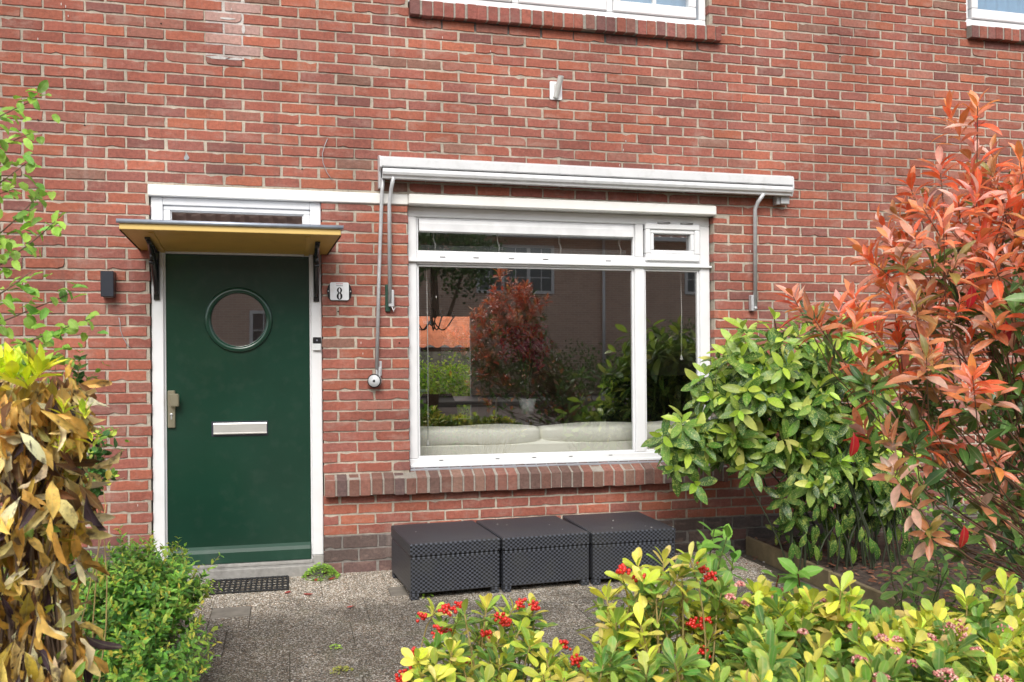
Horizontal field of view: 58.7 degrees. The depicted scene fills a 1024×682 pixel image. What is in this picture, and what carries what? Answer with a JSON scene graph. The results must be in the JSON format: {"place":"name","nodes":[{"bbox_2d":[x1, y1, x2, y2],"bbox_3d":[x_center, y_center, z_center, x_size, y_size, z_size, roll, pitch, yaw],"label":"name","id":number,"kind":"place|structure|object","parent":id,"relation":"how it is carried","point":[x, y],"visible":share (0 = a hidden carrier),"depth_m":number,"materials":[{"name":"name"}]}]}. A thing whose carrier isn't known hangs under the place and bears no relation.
{"place":"outdoors","nodes":[
{"label":"outdoors","id":0,"kind":"place"},
{"bbox_2d":[419,316,469,351],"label":"garden shed","id":1,"kind":"structure","parent":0,"point":[456,332],"depth_m":18.12,"materials":[{"name":"ceramic"}]},
{"bbox_2d":[426,345,462,346],"label":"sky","id":2,"kind":"structure","parent":0,"point":[428,345],"materials":[{"name":"grey"}]},
{"bbox_2d":[59,550,862,681],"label":"tile path","id":3,"kind":"structure","parent":0,"point":[295,633],"depth_m":4.63,"materials":[{"name":"concrete"}]},
{"bbox_2d":[204,575,288,594],"bbox_3d":[-1.539,1.424,5.310,0.466,0.015,0.306,0,0,-14],"label":"door mat","id":4,"kind":"object","parent":3,"relation":"on","point":[266,587],"depth_m":5.31,"materials":[{"name":"black rubber"}]},
{"bbox_2d":[301,562,340,580],"bbox_3d":[-1.156,1.385,5.508,0.237,0.090,0.198,0,0,-14],"label":"weed","id":5,"kind":"object","parent":3,"relation":"on","point":[328,568],"visible":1,"depth_m":5.49,"materials":[{"name":"green plant"}]},
{"bbox_2d":[329,644,342,648],"bbox_3d":[-0.820,1.415,4.223,0.061,0.016,0.061,0,0,-32],"label":"weed","id":6,"kind":"object","parent":3,"relation":"on","point":[335,647],"visible":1,"depth_m":4.22,"materials":[{"name":"green plant"}]},
{"bbox_2d":[330,665,353,673],"bbox_3d":[-0.736,1.415,3.931,0.103,0.017,0.100,0,0,-14],"label":"weed","id":7,"kind":"object","parent":3,"relation":"on","point":[346,667],"visible":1,"depth_m":3.93,"materials":[{"name":"green plant"}]},
{"bbox_2d":[391,520,499,600],"bbox_3d":[-0.401,1.276,5.355,0.520,0.310,0.565,0,0,-18],"label":"storage box","id":8,"kind":"object","parent":3,"relation":"on","point":[443,556],"visible":1,"depth_m":5.12,"materials":[{"name":"plastic"}]},
{"bbox_2d":[207,556,793,681],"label":"path joints","id":9,"kind":"object","parent":3,"relation":"on","point":[771,577],"visible":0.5,"depth_m":5.55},
{"bbox_2d":[476,516,589,592],"bbox_3d":[0.115,1.277,5.514,0.533,0.310,0.565,0,0,-18],"label":"storage box","id":10,"kind":"object","parent":3,"relation":"on","point":[541,549],"visible":0.83,"depth_m":5.27,"materials":[{"name":"plastic"}]},
{"bbox_2d":[557,654,589,671],"bbox_3d":[0.259,1.392,3.930,0.225,0.064,0.185,0,0,-14],"label":"weed","id":11,"kind":"object","parent":3,"relation":"on","point":[584,662],"visible":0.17,"depth_m":3.91,"materials":[{"name":"green plant"}]},
{"bbox_2d":[562,512,675,585],"bbox_3d":[0.653,1.278,5.660,0.528,0.310,0.575,0,0,-15],"label":"storage box","id":12,"kind":"object","parent":3,"relation":"on","point":[616,539],"visible":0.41,"depth_m":5.41,"materials":[{"name":"plastic"}]},
{"bbox_2d":[680,550,765,586],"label":"loose gravel","id":13,"kind":"structure","parent":3,"relation":"on","point":[739,566],"depth_m":5.84,"materials":[{"name":"grey gravel"}]},
{"bbox_2d":[877,541,1023,633],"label":"young shrub","id":14,"kind":"object","parent":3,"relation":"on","point":[929,580],"visible":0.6,"depth_m":4.10,"materials":[{"name":"green plant"}]},
{"bbox_2d":[741,552,871,613],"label":"ground","id":15,"kind":"structure","parent":0,"point":[761,563],"depth_m":5.82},
{"bbox_2d":[65,619,181,681],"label":"flower bed","id":16,"kind":"object","parent":15,"relation":"on","point":[170,646],"visible":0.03,"depth_m":4.35,"materials":[{"name":"soil"}]},
{"bbox_2d":[0,80,107,379],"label":"hornbeam tree","id":17,"kind":"object","parent":16,"relation":"on","point":[29,320],"visible":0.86,"depth_m":3.03,"materials":[{"name":"green plant"}]},
{"bbox_2d":[0,340,124,681],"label":"withered laurel","id":18,"kind":"object","parent":16,"relation":"on","point":[46,436],"visible":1,"depth_m":2.26,"materials":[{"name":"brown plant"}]},
{"bbox_2d":[36,342,129,681],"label":"rose bush","id":19,"kind":"object","parent":16,"relation":"on","point":[98,452],"visible":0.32,"depth_m":3.27,"materials":[{"name":"green plant"}]},
{"bbox_2d":[0,525,222,681],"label":"privet bush","id":20,"kind":"object","parent":16,"relation":"on","point":[152,600],"visible":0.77,"depth_m":3.67,"materials":[{"name":"green plant"}]},
{"bbox_2d":[419,351,469,418],"bbox_3d":[-1.910,0.966,15.955,4.829,1.888,1.145,0,0,-14],"label":"hedge","id":21,"kind":"object","parent":15,"relation":"on","point":[455,383],"visible":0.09,"depth_m":16.02,"materials":[{"name":"green plant"}]},
{"bbox_2d":[419,352,469,418],"bbox_3d":[-1.131,0.852,17.169,8.012,1.300,0.050,0,0,-14],"label":"garden fence","id":22,"kind":"object","parent":15,"relation":"on","point":[436,357],"visible":0.07,"depth_m":17.11,"materials":[{"name":"wood"}]},
{"bbox_2d":[0,0,1023,585],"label":"brick house","id":23,"kind":"structure","parent":15,"relation":"on","point":[220,222],"depth_m":5.77,"materials":[{"name":"red brick"}]},
{"bbox_2d":[100,271,115,297],"bbox_3d":[-2.337,-0.328,5.271,0.071,0.150,0.081,0,0,-14],"label":"wall lamp","id":24,"kind":"object","parent":23,"relation":"attached to","point":[108,284],"visible":1,"depth_m":5.23,"materials":[{"name":"metal"}]},
{"bbox_2d":[163,205,309,223],"bbox_3d":[-1.669,-0.703,5.548,0.855,0.210,0.054,0,0,-14],"label":"transom window","id":25,"kind":"structure","parent":23,"relation":"in","point":[167,210],"depth_m":5.53,"materials":[{"name":"white paint"}]},
{"bbox_2d":[166,254,310,564],"bbox_3d":[-1.653,0.411,5.524,0.852,1.860,0.106,0,0,-14],"label":"front door","id":26,"kind":"structure","parent":23,"relation":"in","point":[239,461],"depth_m":5.53,"materials":[{"name":"green paint"}]},
{"bbox_2d":[313,337,320,349],"bbox_3d":[-1.201,0.018,5.607,0.050,0.082,0.022,0,0,-14],"label":"doorbell","id":27,"kind":"object","parent":23,"relation":"attached to","point":[316,343],"visible":1,"depth_m":5.60,"materials":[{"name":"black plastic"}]},
{"bbox_2d":[327,282,351,300],"bbox_3d":[-1.066,-0.305,5.622,0.150,0.115,0.013,0,0,-14],"label":"house number sign","id":28,"kind":"object","parent":23,"relation":"attached to","point":[339,291],"visible":1,"depth_m":5.62,"materials":[{"name":"white ceramic"}]},
{"bbox_2d":[367,361,381,387],"bbox_3d":[-0.851,0.207,5.646,0.092,0.165,0.066,0,0,-14],"label":"strap winder","id":29,"kind":"object","parent":23,"relation":"attached to","point":[374,380],"visible":1,"depth_m":5.62,"materials":[{"name":"grey plastic"}]},
{"bbox_2d":[426,268,429,445],"bbox_3d":[-0.546,0.104,5.920,0.022,1.158,0.020,0,0,-36],"label":"blind cord","id":30,"kind":"object","parent":23,"relation":"hanging from","point":[427,444],"visible":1,"depth_m":5.92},
{"bbox_2d":[419,233,455,330],"bbox_3d":[-0.636,-0.587,7.385,0.369,1.005,0.386,0,0,-14],"label":"chandelier","id":31,"kind":"object","parent":23,"relation":"hanging from","point":[432,314],"visible":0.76,"depth_m":7.37,"materials":[{"name":"black metal"}]},
{"bbox_2d":[420,393,457,425],"bbox_3d":[-0.785,0.950,9.283,0.460,0.842,0.470,0,0,-14],"label":"dining chair","id":32,"kind":"object","parent":23,"relation":"in","point":[438,409],"visible":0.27,"depth_m":9.08,"materials":[{"name":"brown wood"}]},
{"bbox_2d":[420,396,489,404],"bbox_3d":[-0.558,1.002,10.023,1.500,0.740,0.900,0,0,-14],"label":"dining table","id":33,"kind":"object","parent":23,"relation":"in","point":[465,400],"visible":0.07,"depth_m":9.65,"materials":[{"name":"black wood"}]},
{"bbox_2d":[485,393,508,423],"bbox_3d":[-0.093,0.950,9.402,0.460,0.842,0.470,0,0,-14],"label":"dining chair","id":34,"kind":"object","parent":23,"relation":"in","point":[490,414],"visible":0.04,"depth_m":9.21,"materials":[{"name":"brown wood"}]},
{"bbox_2d":[476,391,563,425],"bbox_3d":[0.075,0.904,8.223,0.705,0.920,0.700,0,0,-14],"label":"armchair","id":35,"kind":"object","parent":23,"relation":"in","point":[549,405],"visible":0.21,"depth_m":7.91,"materials":[{"name":"black"}]},
{"bbox_2d":[418,233,625,254],"bbox_3d":[0.086,-0.663,6.091,1.430,0.165,0.037,0,0,-14],"label":"venetian blind","id":36,"kind":"object","parent":23,"relation":"attached to","point":[434,247],"visible":0.69,"depth_m":6.10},
{"bbox_2d":[497,319,553,424],"bbox_3d":[0.119,0.593,7.231,0.491,1.534,0.396,0,0,-14],"label":"potted plant","id":37,"kind":"object","parent":23,"relation":"in","point":[525,338],"visible":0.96,"depth_m":7.20,"materials":[{"name":"green leaf"},{"name":"flower petal"},{"name":"white ceramic"}]},
{"bbox_2d":[420,421,682,455],"bbox_3d":[0.249,0.972,6.762,2.306,0.773,0.920,0,0,-14],"label":"sofa","id":38,"kind":"object","parent":23,"relation":"in","point":[501,438],"visible":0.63,"depth_m":6.28,"materials":[{"name":"beige fabric"}]},
{"bbox_2d":[549,75,563,99],"bbox_3d":[0.297,-1.653,5.922,0.084,0.143,0.106,0,0,-14],"label":"flagpole holder","id":39,"kind":"object","parent":23,"relation":"attached to","point":[555,90],"visible":1,"depth_m":5.95,"materials":[{"name":"white paint"}]},
{"bbox_2d":[408,0,704,25],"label":"upper window","id":40,"kind":"structure","parent":23,"relation":"in","point":[694,11],"depth_m":6.11,"materials":[{"name":"white paint"}]},
{"bbox_2d":[407,206,711,470],"bbox_3d":[0.351,-0.016,6.052,2.105,1.682,0.105,0,0,-14],"label":"front window","id":41,"kind":"structure","parent":23,"relation":"in","point":[429,219],"depth_m":6.05,"materials":[{"name":"white paint"}]},
{"bbox_2d":[375,155,793,369],"bbox_3d":[0.538,-0.487,5.955,2.843,1.331,0.135,0,0,-14],"label":"awning","id":42,"kind":"object","parent":23,"relation":"attached to","point":[780,188],"visible":1,"depth_m":5.85,"materials":[{"name":"metal"}]},
{"bbox_2d":[601,375,689,421],"bbox_3d":[1.136,0.827,7.763,0.904,1.070,0.300,0,0,-14],"label":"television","id":43,"kind":"object","parent":23,"relation":"in","point":[664,392],"visible":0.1,"depth_m":7.72,"materials":[{"name":"black plastic"}]},
{"bbox_2d":[680,274,682,359],"bbox_3d":[1.189,-0.169,6.390,0.020,0.608,0.020,0,0,-36],"label":"blind cord","id":44,"kind":"object","parent":23,"relation":"hanging from","point":[681,357],"visible":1,"depth_m":6.39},
{"bbox_2d":[965,0,1023,29],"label":"upper window","id":45,"kind":"structure","parent":23,"relation":"in","point":[974,16],"depth_m":6.82,"materials":[{"name":"white paint"}]},
{"bbox_2d":[746,536,982,646],"bbox_3d":[2.073,1.387,4.358,0.042,0.122,3.837,0,0,-14],"label":"timber edging","id":46,"kind":"object","parent":15,"relation":"on","point":[766,553],"visible":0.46,"depth_m":5.41,"materials":[{"name":"wood"}]},
{"bbox_2d":[745,527,1023,623],"bbox_3d":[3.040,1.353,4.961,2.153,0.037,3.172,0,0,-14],"label":"bark mulch","id":47,"kind":"object","parent":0,"point":[898,570],"visible":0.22,"depth_m":5.43,"materials":[{"name":"brown wood"}]},
{"bbox_2d":[641,306,922,569],"bbox_3d":[1.710,0.616,5.558,2.028,1.668,0.899,0,0,-14],"label":"spotted laurel","id":48,"kind":"object","parent":47,"relation":"on","point":[751,386],"visible":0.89,"depth_m":5.37,"materials":[{"name":"green plant"}]},
{"bbox_2d":[765,523,821,546],"bbox_3d":[1.803,1.234,5.747,0.383,0.263,0.202,0,0,-29],"label":"laurel sucker","id":49,"kind":"object","parent":47,"relation":"on","point":[779,533],"visible":0.43,"depth_m":5.73,"materials":[{"name":"green plant"}]},
{"bbox_2d":[774,88,1023,592],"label":"photinia shrub","id":50,"kind":"object","parent":47,"relation":"on","point":[997,394],"visible":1,"depth_m":2.92,"materials":[{"name":"red plant"}]},
{"bbox_2d":[898,489,1023,578],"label":"ground cover","id":51,"kind":"object","parent":47,"relation":"on","point":[955,531],"visible":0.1,"depth_m":5.91,"materials":[{"name":"green plant"}]},
{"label":"front bed","id":52,"kind":"structure","parent":0,"visible":0},
{"bbox_2d":[395,592,596,681],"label":"skimmia shrub","id":53,"kind":"object","parent":52,"relation":"on","point":[456,667],"visible":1,"depth_m":2.71,"materials":[{"name":"green plant"}]},
{"bbox_2d":[576,541,756,681],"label":"skimmia shrub","id":54,"kind":"object","parent":52,"relation":"on","point":[648,614],"visible":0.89,"depth_m":2.54,"materials":[{"name":"green plant"}]},
{"bbox_2d":[687,522,747,660],"bbox_3d":[0.639,0.981,2.865,0.192,0.864,0.324,0,0,-14],"label":"serrated leaf shrub","id":55,"kind":"object","parent":52,"relation":"on","point":[724,546],"visible":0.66,"depth_m":2.79,"materials":[{"name":"green plant"}]},
{"bbox_2d":[751,557,855,667],"bbox_3d":[0.861,1.014,2.698,0.285,0.797,0.556,0,0,40],"label":"serrated leaf shrub","id":56,"kind":"object","parent":52,"relation":"on","point":[791,580],"visible":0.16,"depth_m":2.58,"materials":[{"name":"green plant"}]},
{"bbox_2d":[715,571,920,681],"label":"skimmia shrub","id":57,"kind":"object","parent":52,"relation":"on","point":[776,649],"visible":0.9,"depth_m":2.39,"materials":[{"name":"green plant"}]},
{"bbox_2d":[867,568,1023,681],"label":"skimmia shrub","id":58,"kind":"object","parent":52,"relation":"on","point":[937,649],"visible":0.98,"depth_m":2.43,"materials":[{"name":"green plant"}]}
]}

